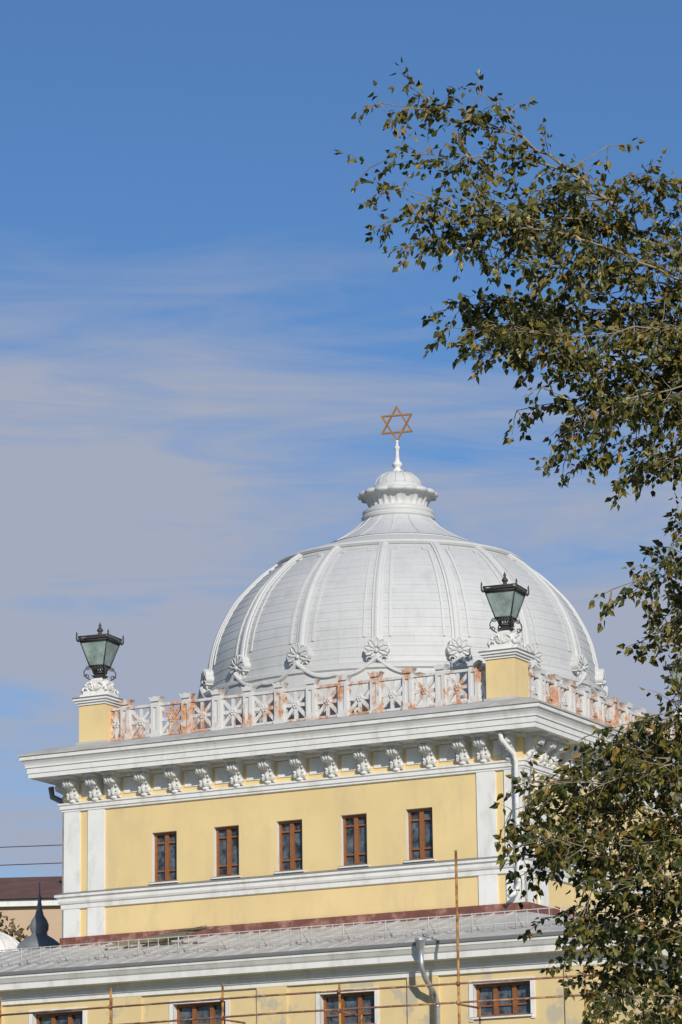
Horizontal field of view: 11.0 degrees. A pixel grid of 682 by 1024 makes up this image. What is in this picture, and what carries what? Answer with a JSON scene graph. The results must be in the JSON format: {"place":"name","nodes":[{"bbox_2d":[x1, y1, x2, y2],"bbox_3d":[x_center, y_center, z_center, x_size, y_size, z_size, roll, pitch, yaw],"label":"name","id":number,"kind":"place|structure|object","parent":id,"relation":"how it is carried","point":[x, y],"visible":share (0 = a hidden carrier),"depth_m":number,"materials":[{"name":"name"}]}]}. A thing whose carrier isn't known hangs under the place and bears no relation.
{"place":"outdoors","nodes":[
{"label":"outdoors","id":0,"kind":"place"},
{"bbox_2d":[0,845,59,865],"bbox_3d":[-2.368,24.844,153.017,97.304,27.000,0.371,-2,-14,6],"label":"power line","id":1,"kind":"object","parent":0,"point":[30,846],"depth_m":156.56,"materials":[{"name":"black metal"}]},
{"bbox_2d":[0,876,61,942],"bbox_3d":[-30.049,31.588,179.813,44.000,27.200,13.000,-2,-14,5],"label":"apartment building","id":2,"kind":"structure","parent":0,"point":[18,899],"depth_m":175.18,"materials":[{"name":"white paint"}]},
{"bbox_2d":[0,0,681,877],"label":"sky","id":3,"kind":"structure","parent":0,"point":[205,347],"materials":[{"name":"blue"}]},
{"label":"ground","id":4,"kind":"structure","parent":0,"visible":0},
{"bbox_2d":[0,912,47,941],"bbox_3d":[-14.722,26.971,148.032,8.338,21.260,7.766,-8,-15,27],"label":"distant tree","id":5,"kind":"object","parent":4,"relation":"on","point":[17,933],"visible":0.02,"depth_m":150.13,"materials":[{"name":"green plant"}]},
{"bbox_2d":[0,850,604,1023],"bbox_3d":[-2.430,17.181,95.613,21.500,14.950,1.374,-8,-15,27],"label":"scaffolding","id":6,"kind":"object","parent":4,"relation":"on","point":[338,991],"visible":0.84,"depth_m":94.35,"materials":[{"name":"rusty metal"},{"name":"wood"}]},
{"bbox_2d":[0,406,681,1023],"bbox_3d":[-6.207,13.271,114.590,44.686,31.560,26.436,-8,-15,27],"label":"synagogue","id":7,"kind":"structure","parent":4,"relation":"on","point":[308,802],"depth_m":103.22,"materials":[{"name":"yellow paint"}]},
{"bbox_2d":[76,623,123,697],"bbox_3d":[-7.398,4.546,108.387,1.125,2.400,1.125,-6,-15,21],"label":"ornate lantern","id":8,"kind":"object","parent":7,"relation":"on","point":[100,649],"visible":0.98,"depth_m":108.12,"materials":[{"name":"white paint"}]},
{"bbox_2d":[105,925,212,946],"bbox_3d":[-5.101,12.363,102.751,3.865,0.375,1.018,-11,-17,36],"label":"lumber pile","id":9,"kind":"object","parent":7,"relation":"in","point":[185,932],"visible":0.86,"depth_m":102.73,"materials":[{"name":"grey wood"}]},
{"bbox_2d":[481,572,528,650],"bbox_3d":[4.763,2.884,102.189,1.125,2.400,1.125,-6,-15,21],"label":"ornate lantern","id":10,"kind":"object","parent":7,"relation":"on","point":[505,600],"visible":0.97,"depth_m":101.91,"materials":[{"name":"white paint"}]},
{"bbox_2d":[665,660,681,718],"bbox_3d":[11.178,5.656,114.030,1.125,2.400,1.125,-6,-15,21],"label":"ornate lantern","id":11,"kind":"object","parent":7,"relation":"on","point":[670,668],"visible":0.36,"depth_m":113.83,"materials":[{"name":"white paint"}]},
{"bbox_2d":[333,57,681,1023],"bbox_3d":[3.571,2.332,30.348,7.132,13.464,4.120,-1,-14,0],"label":"poplar tree","id":12,"kind":"object","parent":4,"relation":"on","point":[519,331],"visible":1,"depth_m":30.62,"materials":[{"name":"green plant"}]}
]}

